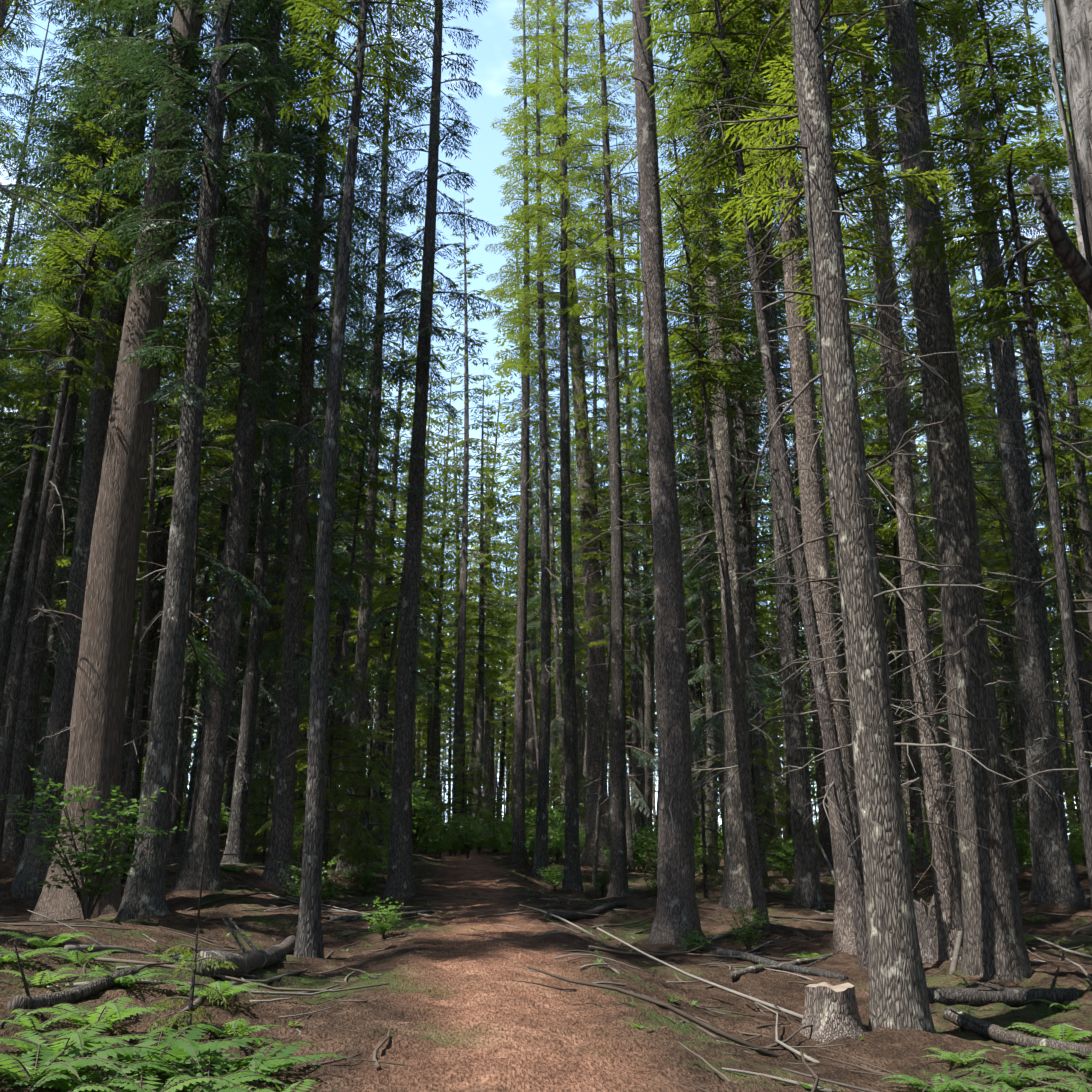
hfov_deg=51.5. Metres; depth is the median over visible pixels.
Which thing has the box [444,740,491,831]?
sapling
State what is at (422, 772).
sapling
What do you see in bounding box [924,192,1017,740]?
conifer
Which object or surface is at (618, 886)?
tree
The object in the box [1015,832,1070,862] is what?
shrub
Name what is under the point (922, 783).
conifer
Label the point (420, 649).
conifer
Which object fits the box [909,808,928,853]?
sapling
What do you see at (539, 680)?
conifer
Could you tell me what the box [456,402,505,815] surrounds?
conifer
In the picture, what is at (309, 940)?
tree
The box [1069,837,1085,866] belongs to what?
shrub
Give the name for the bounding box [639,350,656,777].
conifer
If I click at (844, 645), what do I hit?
conifer
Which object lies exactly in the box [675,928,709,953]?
shrub
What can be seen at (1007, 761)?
conifer
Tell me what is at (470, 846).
shrub
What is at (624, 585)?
conifer
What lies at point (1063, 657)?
conifer
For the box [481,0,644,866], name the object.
conifer
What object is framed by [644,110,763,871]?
conifer
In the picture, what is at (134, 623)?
conifer
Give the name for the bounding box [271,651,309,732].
pole
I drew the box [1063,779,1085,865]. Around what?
sapling
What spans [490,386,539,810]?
conifer
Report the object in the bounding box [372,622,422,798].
conifer
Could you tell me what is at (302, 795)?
conifer
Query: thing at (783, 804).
sapling
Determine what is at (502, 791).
sapling
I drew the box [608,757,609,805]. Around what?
conifer
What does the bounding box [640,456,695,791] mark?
conifer
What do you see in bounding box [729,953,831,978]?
log
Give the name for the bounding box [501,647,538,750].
conifer
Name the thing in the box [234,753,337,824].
shrub
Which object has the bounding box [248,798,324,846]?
shrub
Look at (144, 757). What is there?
sapling
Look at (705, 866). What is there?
sapling
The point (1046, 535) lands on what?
conifer
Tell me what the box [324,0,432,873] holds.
tree
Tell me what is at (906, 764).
conifer
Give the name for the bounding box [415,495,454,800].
conifer
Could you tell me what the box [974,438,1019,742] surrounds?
conifer
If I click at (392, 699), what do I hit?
conifer
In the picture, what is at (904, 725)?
conifer
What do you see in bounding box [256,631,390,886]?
sapling
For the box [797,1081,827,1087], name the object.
herb edge
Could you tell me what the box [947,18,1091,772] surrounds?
conifer
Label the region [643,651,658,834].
conifer
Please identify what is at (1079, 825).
sapling
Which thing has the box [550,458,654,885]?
conifer tree
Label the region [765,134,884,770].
conifer
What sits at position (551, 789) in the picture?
sapling
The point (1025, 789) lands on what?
tree
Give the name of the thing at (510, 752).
conifer
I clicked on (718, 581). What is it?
conifer
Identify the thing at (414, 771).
sapling
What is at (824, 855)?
pole
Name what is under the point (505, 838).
shrub
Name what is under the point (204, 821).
tree
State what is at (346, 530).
conifer
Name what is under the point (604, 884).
shrub
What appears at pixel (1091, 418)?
conifer
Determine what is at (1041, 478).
conifer
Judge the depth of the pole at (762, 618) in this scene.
48.87 m
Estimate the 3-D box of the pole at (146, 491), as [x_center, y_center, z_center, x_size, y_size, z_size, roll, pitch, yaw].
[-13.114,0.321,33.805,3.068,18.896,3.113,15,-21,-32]
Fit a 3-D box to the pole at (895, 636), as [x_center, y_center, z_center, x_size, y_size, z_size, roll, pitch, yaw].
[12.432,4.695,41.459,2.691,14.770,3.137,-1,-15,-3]
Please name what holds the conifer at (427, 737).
on the forest floor
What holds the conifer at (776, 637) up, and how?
on the forest floor
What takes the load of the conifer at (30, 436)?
on the forest floor
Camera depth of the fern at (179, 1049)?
6.40 m
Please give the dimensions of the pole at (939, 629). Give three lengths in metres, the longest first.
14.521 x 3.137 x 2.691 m
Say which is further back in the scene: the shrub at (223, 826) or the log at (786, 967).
the shrub at (223, 826)
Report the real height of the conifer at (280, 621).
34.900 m
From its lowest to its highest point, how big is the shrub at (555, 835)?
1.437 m
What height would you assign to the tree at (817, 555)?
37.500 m
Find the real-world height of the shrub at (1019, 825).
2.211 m
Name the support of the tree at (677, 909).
on the forest floor
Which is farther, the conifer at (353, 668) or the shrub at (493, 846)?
the conifer at (353, 668)
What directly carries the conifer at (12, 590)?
on the forest floor
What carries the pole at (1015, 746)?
on the forest floor
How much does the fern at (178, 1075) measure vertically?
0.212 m
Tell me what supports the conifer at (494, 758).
on the forest floor
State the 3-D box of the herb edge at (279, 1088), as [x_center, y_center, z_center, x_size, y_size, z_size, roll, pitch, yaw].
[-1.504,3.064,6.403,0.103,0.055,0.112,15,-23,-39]
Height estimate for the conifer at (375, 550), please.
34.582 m
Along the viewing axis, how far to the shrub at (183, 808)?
46.60 m
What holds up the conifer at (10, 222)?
on the forest floor
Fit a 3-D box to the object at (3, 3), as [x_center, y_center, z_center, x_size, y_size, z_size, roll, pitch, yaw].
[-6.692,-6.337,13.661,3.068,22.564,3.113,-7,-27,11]
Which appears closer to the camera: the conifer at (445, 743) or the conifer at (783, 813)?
the conifer at (783, 813)
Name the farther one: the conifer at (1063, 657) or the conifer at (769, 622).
the conifer at (769, 622)
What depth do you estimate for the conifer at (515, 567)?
105.45 m
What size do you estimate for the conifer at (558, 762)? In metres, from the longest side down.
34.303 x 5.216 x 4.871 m
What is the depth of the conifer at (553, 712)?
90.62 m
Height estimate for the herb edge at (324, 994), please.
0.099 m
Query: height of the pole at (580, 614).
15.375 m
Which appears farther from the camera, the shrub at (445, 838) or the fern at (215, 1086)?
the shrub at (445, 838)
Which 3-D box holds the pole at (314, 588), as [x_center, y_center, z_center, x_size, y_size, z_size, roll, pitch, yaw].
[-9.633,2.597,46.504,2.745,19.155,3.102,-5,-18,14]
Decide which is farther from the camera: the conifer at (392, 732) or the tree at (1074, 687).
the conifer at (392, 732)
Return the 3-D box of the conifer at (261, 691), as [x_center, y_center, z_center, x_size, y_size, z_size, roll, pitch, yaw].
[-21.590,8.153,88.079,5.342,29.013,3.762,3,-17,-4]
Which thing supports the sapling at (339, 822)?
on the forest floor
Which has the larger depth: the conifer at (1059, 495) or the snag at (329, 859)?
the conifer at (1059, 495)
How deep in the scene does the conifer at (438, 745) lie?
102.27 m
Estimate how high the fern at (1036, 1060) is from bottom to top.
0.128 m
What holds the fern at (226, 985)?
on the forest floor
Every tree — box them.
[0,0,207,860]
[0,58,151,861]
[11,0,213,897]
[29,0,310,920]
[48,126,215,732]
[84,0,347,918]
[119,99,217,856]
[123,303,248,862]
[158,0,354,890]
[198,189,304,829]
[199,1,356,863]
[208,0,411,889]
[277,0,435,958]
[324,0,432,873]
[358,0,501,897]
[474,0,559,862]
[498,0,588,878]
[510,0,609,892]
[553,0,697,897]
[559,0,752,947]
[591,0,805,910]
[621,88,793,928]
[642,0,904,968]
[664,10,856,909]
[665,0,923,954]
[670,0,1012,1032]
[738,0,1036,961]
[776,326,935,901]
[821,0,1075,980]
[847,374,937,794]
[866,258,1033,895]
[900,0,1091,903]
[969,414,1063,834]
[976,428,1067,846]
[1052,0,1091,266]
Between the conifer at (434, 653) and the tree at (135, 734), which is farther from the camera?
the conifer at (434, 653)
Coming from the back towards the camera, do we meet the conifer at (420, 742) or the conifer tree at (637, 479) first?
the conifer at (420, 742)
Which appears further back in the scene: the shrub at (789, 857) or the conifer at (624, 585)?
the conifer at (624, 585)
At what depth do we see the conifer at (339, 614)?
52.40 m
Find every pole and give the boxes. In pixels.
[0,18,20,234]
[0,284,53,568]
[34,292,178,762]
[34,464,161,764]
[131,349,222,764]
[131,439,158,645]
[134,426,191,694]
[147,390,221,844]
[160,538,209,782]
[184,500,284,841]
[188,565,247,814]
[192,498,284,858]
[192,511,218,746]
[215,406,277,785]
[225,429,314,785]
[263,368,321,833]
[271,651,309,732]
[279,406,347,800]
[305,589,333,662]
[329,567,351,780]
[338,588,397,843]
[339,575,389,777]
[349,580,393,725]
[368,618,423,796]
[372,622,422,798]
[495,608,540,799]
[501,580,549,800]
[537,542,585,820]
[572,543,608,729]
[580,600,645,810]
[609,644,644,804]
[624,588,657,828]
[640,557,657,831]
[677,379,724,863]
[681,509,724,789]
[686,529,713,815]
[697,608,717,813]
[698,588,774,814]
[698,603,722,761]
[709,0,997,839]
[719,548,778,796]
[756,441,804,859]
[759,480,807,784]
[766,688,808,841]
[803,664,816,814]
[814,831,833,876]
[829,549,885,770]
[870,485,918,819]
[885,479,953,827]
[902,684,926,820]
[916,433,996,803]
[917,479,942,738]
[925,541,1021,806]
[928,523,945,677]
[949,710,1001,973]
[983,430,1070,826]
[1006,717,1025,837]
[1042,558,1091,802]
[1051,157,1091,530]
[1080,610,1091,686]
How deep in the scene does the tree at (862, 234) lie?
14.86 m
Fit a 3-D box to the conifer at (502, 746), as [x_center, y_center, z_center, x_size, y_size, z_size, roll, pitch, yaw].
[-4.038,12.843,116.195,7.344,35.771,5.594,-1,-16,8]
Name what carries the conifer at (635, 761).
on the forest floor
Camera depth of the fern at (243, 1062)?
6.84 m
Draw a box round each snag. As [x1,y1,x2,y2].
[323,817,333,869]
[913,894,936,963]
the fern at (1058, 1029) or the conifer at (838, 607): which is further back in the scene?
the conifer at (838, 607)
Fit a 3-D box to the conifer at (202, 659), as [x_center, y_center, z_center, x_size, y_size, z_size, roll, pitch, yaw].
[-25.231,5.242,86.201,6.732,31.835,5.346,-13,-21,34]
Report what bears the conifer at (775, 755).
on the forest floor
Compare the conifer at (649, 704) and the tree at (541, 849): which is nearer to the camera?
the tree at (541, 849)
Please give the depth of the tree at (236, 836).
27.30 m
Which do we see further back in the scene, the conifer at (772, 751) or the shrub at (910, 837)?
the conifer at (772, 751)
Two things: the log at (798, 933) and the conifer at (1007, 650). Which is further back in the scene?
the conifer at (1007, 650)
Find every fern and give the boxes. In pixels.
[0,931,99,947]
[0,946,69,961]
[0,967,87,985]
[0,1009,107,1030]
[0,1021,166,1062]
[0,1035,176,1085]
[0,1061,176,1091]
[9,996,178,1028]
[28,1023,296,1071]
[37,947,128,962]
[66,968,178,985]
[68,1068,243,1091]
[81,1055,316,1091]
[112,1071,267,1091]
[139,979,270,998]
[147,954,192,963]
[174,1018,286,1038]
[184,1041,362,1076]
[221,864,261,870]
[229,1079,339,1091]
[784,952,829,957]
[874,1073,992,1091]
[916,1047,1001,1063]
[929,1081,1059,1091]
[952,1060,1090,1086]
[998,1022,1091,1041]
[999,1045,1090,1063]
[1004,1046,1091,1072]
[1022,915,1050,921]
[1023,934,1048,942]
[1024,997,1091,1008]
[1042,1072,1091,1091]
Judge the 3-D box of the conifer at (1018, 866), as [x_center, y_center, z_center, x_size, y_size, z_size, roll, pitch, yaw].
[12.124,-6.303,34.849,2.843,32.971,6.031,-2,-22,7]
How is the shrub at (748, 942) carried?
on the forest floor
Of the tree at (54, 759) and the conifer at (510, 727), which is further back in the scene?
the conifer at (510, 727)
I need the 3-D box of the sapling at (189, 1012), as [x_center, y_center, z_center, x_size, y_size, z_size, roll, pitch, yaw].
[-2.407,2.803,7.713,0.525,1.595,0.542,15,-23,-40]
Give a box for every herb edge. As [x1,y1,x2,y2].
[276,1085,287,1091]
[316,985,332,996]
[630,1023,650,1027]
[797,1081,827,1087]
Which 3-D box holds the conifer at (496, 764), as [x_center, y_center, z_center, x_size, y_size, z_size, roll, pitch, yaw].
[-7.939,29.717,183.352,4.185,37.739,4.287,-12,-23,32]
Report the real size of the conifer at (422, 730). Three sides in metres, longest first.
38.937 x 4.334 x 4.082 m
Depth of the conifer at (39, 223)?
56.90 m
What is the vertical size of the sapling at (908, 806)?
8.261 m
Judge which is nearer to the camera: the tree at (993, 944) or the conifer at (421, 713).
the tree at (993, 944)
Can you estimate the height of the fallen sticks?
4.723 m
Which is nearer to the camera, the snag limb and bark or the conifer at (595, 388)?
the snag limb and bark
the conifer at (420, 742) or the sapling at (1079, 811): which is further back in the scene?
the conifer at (420, 742)
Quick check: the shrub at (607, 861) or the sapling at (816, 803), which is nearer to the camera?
the shrub at (607, 861)
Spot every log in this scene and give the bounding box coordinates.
[7,943,138,1008]
[64,945,176,961]
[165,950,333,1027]
[191,916,295,977]
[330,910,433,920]
[545,901,626,921]
[705,936,848,980]
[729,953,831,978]
[744,916,808,939]
[927,966,1078,1005]
[942,1007,1091,1058]
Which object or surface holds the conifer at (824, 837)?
on the forest floor
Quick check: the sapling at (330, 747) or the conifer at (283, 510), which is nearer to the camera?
the sapling at (330, 747)
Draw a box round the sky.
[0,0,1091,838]
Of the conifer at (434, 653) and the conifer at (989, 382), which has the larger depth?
the conifer at (434, 653)
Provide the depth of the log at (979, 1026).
11.01 m
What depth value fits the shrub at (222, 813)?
46.23 m
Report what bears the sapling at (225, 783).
on the forest floor
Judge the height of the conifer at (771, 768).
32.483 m
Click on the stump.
(831, 1012)
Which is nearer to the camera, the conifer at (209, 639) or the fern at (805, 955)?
the fern at (805, 955)
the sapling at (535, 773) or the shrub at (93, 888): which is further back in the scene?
the sapling at (535, 773)
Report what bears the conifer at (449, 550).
on the forest floor
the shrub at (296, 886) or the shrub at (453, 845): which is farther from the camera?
the shrub at (453, 845)
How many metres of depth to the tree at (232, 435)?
29.34 m
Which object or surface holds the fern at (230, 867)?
on the forest floor
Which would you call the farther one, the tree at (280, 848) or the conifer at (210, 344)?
the conifer at (210, 344)
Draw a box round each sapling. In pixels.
[119,744,139,880]
[139,722,179,824]
[143,837,237,1039]
[179,790,187,833]
[221,754,228,810]
[245,731,275,864]
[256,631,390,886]
[267,705,342,833]
[329,690,418,882]
[330,790,357,851]
[384,723,438,831]
[414,750,451,842]
[415,750,429,805]
[415,753,426,815]
[420,797,442,844]
[426,795,444,838]
[428,716,492,854]
[432,752,471,853]
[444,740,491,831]
[477,788,508,852]
[480,776,509,834]
[480,781,511,851]
[489,752,533,831]
[525,771,537,828]
[525,775,550,815]
[525,778,559,848]
[531,743,585,847]
[533,739,560,827]
[629,784,647,833]
[692,740,724,898]
[695,835,723,867]
[717,723,793,892]
[773,749,817,845]
[775,751,817,833]
[811,799,817,834]
[813,795,817,830]
[901,773,910,831]
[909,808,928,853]
[921,796,927,844]
[1008,781,1029,860]
[1012,791,1030,855]
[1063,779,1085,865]
[1064,785,1086,865]
[1065,775,1086,863]
[1068,780,1086,865]
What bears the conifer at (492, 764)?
on the forest floor
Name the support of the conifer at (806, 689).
on the forest floor
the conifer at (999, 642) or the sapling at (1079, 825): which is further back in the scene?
the conifer at (999, 642)
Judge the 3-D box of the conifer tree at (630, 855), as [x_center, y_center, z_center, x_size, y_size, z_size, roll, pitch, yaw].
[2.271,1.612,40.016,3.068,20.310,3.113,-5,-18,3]
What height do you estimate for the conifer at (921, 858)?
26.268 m
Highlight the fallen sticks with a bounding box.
[0,838,1091,1091]
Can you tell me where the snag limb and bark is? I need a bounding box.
[1027,0,1091,333]
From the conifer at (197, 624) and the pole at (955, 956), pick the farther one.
the conifer at (197, 624)
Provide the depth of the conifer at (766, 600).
74.27 m
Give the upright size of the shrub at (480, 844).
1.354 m
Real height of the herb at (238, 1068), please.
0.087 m
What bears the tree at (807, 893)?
on the forest floor
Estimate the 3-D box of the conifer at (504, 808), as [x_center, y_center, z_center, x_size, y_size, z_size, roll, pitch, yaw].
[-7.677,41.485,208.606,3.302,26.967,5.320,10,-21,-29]
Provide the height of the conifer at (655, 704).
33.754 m
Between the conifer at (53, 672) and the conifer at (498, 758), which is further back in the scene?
the conifer at (498, 758)
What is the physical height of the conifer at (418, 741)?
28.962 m
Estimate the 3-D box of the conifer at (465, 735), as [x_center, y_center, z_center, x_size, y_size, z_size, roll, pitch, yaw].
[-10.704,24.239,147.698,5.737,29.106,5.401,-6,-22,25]
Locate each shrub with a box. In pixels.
[0,765,187,920]
[181,798,186,825]
[220,790,264,823]
[220,805,229,833]
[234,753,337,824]
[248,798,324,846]
[274,858,336,898]
[293,831,300,866]
[293,858,368,907]
[294,819,336,848]
[340,857,386,896]
[361,896,403,938]
[366,776,469,853]
[416,833,437,853]
[418,802,490,855]
[423,840,451,858]
[426,822,458,858]
[436,813,494,858]
[441,832,467,855]
[474,822,496,854]
[478,805,552,848]
[484,830,509,852]
[499,840,511,854]
[501,821,535,851]
[507,810,561,851]
[515,835,555,862]
[525,794,583,854]
[525,801,564,850]
[531,827,581,861]
[534,863,563,890]
[548,816,564,854]
[561,828,584,854]
[581,866,608,896]
[598,840,631,864]
[626,826,657,870]
[626,836,655,869]
[628,825,710,884]
[636,815,695,848]
[638,869,656,895]
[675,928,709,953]
[696,826,724,864]
[716,903,776,950]
[764,833,776,861]
[766,838,793,882]
[906,824,928,853]
[910,841,930,865]
[914,833,930,862]
[1013,805,1068,851]
[1014,825,1030,865]
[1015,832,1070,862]
[1017,827,1079,854]
[1022,852,1029,868]
[1066,819,1085,863]
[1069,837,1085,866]
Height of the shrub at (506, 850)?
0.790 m
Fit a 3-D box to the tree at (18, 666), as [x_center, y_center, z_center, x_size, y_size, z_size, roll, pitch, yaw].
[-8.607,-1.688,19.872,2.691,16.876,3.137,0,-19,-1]
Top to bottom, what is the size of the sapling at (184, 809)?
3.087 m
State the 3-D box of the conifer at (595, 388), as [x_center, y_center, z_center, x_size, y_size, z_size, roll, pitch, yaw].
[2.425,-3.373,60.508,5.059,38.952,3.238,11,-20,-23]
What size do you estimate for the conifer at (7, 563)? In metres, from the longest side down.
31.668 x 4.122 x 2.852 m
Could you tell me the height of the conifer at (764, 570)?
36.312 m
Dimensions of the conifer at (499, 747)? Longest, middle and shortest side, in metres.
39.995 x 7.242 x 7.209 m
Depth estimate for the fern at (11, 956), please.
8.95 m
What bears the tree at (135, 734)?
on the forest floor
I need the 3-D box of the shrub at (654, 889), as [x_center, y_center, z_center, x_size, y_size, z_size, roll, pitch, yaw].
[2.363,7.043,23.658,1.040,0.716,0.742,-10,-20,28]
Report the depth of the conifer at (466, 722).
130.11 m
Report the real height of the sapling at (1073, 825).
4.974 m
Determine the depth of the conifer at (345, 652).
49.02 m
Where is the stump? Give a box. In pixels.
[798,982,866,1041]
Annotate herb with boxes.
[88,963,103,970]
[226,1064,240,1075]
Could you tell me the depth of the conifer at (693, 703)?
47.09 m
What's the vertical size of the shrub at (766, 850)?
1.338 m
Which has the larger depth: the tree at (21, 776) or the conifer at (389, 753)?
the conifer at (389, 753)
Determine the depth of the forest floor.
10.99 m
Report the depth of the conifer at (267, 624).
58.28 m
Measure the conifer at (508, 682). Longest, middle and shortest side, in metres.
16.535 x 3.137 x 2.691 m
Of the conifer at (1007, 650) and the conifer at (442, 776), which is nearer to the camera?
the conifer at (1007, 650)
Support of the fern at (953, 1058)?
on the forest floor
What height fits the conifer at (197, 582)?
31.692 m
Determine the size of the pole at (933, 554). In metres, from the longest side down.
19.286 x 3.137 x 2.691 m
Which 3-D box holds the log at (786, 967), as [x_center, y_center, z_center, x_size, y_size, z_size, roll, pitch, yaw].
[3.288,5.636,15.572,0.674,0.466,3.838,5,-18,-17]
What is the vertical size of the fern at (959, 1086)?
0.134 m
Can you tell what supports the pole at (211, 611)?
on the forest floor
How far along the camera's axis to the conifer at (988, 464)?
38.24 m
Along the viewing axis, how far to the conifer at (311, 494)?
42.44 m
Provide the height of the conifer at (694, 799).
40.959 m
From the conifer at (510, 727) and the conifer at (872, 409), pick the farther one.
the conifer at (510, 727)
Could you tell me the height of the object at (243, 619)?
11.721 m
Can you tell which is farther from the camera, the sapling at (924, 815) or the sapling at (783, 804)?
the sapling at (924, 815)
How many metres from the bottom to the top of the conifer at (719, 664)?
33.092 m
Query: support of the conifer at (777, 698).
on the forest floor
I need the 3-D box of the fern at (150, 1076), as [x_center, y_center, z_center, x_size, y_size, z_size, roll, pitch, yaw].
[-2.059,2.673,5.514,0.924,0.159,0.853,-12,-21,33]
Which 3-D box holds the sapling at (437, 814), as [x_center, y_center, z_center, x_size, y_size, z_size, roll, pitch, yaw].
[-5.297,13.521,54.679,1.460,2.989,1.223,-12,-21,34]
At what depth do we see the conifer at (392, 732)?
117.79 m
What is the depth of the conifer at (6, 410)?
62.54 m
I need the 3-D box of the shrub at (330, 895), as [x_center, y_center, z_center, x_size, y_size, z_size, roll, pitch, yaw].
[-3.803,5.955,19.945,1.369,0.901,0.898,2,-18,-8]
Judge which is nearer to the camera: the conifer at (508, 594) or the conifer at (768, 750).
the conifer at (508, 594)
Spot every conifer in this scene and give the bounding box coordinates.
[0,0,40,367]
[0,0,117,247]
[0,0,136,755]
[0,1,161,784]
[0,2,138,616]
[0,9,66,567]
[0,72,95,577]
[0,79,11,205]
[0,160,31,554]
[0,186,114,576]
[0,209,35,582]
[0,253,145,605]
[0,285,22,573]
[16,155,118,675]
[30,178,115,815]
[37,313,95,777]
[41,14,180,730]
[55,1,308,857]
[124,385,165,723]
[126,223,216,781]
[128,368,165,675]
[129,458,150,667]
[145,9,338,861]
[148,126,247,729]
[156,166,245,695]
[159,21,290,841]
[183,461,216,798]
[191,620,206,753]
[193,614,208,717]
[196,123,320,791]
[197,142,282,832]
[219,26,361,851]
[227,71,390,823]
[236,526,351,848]
[245,233,290,732]
[255,578,281,744]
[257,197,325,832]
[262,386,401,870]
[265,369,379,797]
[270,242,367,797]
[277,180,418,800]
[278,379,354,773]
[316,148,393,836]
[329,333,362,769]
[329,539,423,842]
[330,291,448,836]
[330,308,385,791]
[331,335,404,794]
[333,340,388,783]
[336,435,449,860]
[341,417,385,692]
[349,498,390,798]
[351,461,399,805]
[368,628,394,803]
[369,427,399,692]
[369,473,419,831]
[374,633,397,792]
[375,692,393,834]
[384,210,462,781]
[388,563,432,721]
[390,353,450,657]
[391,373,444,765]
[391,410,434,689]
[415,368,474,828]
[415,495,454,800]
[415,501,454,838]
[415,629,443,775]
[415,632,433,805]
[415,667,433,736]
[416,526,444,761]
[417,430,473,841]
[417,544,447,729]
[417,651,426,783]
[423,415,497,782]
[424,194,505,815]
[429,417,485,733]
[432,552,470,820]
[435,364,518,820]
[438,447,477,697]
[439,376,515,834]
[440,665,451,819]
[440,672,452,793]
[441,536,477,734]
[441,644,477,785]
[452,570,472,822]
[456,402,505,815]
[464,519,513,820]
[464,561,478,770]
[466,446,511,835]
[469,493,512,824]
[470,553,512,746]
[476,233,579,815]
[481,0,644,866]
[484,510,538,830]
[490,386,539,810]
[493,603,500,762]
[494,565,514,820]
[494,658,512,814]
[494,665,500,787]
[495,644,507,801]
[495,660,510,812]
[498,549,550,766]
[498,767,505,818]
[499,715,512,813]
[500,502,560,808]
[501,421,539,718]
[501,508,518,816]
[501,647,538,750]
[503,490,555,738]
[509,273,585,857]
[513,459,560,815]
[516,389,560,788]
[533,387,563,807]
[536,411,586,732]
[536,423,605,782]
[549,648,561,806]
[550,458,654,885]
[550,634,586,761]
[552,185,628,839]
[553,349,586,780]
[555,493,586,821]
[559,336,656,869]
[570,153,657,865]
[577,429,627,811]
[583,427,627,765]
[583,633,605,738]
[589,172,656,846]
[595,122,651,854]
[597,188,691,844]
[605,339,638,828]
[605,466,631,785]
[606,421,654,740]
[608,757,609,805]
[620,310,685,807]
[621,1,875,892]
[624,425,643,697]
[632,230,721,841]
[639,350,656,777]
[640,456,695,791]
[641,572,657,809]
[643,181,776,872]
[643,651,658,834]
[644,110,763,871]
[644,637,657,817]
[651,558,697,844]
[652,700,655,836]
[654,458,701,834]
[671,365,721,833]
[678,150,772,719]
[678,413,724,827]
[690,10,818,824]
[704,268,781,843]
[704,578,723,726]
[705,84,883,873]
[707,459,721,656]
[715,400,772,657]
[719,421,779,832]
[756,481,781,844]
[756,560,770,739]
[756,583,783,773]
[756,594,773,754]
[758,470,802,727]
[761,446,806,737]
[761,597,784,835]
[762,406,785,780]
[762,535,812,814]
[763,696,782,802]
[764,641,779,785]
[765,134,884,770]
[766,668,813,783]
[770,229,891,792]
[773,226,847,786]
[782,335,901,786]
[801,627,815,773]
[837,4,986,839]
[843,0,1091,908]
[843,216,934,817]
[846,251,894,622]
[847,116,946,869]
[855,210,939,786]
[867,337,921,832]
[873,387,911,832]
[885,19,1045,800]
[891,28,1023,876]
[893,562,925,832]
[901,664,910,833]
[903,233,997,618]
[915,343,1077,819]
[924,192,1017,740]
[941,90,1070,713]
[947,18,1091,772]
[958,271,1042,859]
[964,354,1020,854]
[971,439,1024,853]
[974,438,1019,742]
[976,464,1028,860]
[992,0,1091,679]
[997,214,1091,769]
[997,279,1091,773]
[1007,298,1091,770]
[1020,167,1091,788]
[1027,430,1066,697]
[1037,515,1076,774]
[1039,47,1091,470]
[1039,345,1090,620]
[1045,548,1077,841]
[1050,2,1091,495]
[1050,650,1073,833]
[1051,649,1079,809]
[1053,673,1075,802]
[1067,292,1091,510]
[1069,222,1091,581]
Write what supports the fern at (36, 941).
on the forest floor
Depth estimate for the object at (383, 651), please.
38.08 m
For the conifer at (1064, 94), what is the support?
on the forest floor
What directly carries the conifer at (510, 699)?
on the forest floor
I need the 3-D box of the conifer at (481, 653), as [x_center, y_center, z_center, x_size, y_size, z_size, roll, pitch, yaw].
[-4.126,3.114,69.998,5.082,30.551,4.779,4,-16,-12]
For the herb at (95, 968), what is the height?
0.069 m
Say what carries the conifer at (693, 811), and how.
on the forest floor
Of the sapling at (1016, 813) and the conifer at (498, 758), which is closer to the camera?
the sapling at (1016, 813)
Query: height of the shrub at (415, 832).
2.931 m
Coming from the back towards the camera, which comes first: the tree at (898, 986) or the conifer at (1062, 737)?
the conifer at (1062, 737)
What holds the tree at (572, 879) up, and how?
on the forest floor
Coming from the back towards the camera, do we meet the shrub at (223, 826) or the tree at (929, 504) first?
the shrub at (223, 826)
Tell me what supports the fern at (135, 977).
on the forest floor
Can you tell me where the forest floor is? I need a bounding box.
[0,800,1091,1091]
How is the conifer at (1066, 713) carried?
on the forest floor
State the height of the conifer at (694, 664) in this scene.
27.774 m
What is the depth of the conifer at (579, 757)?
99.57 m

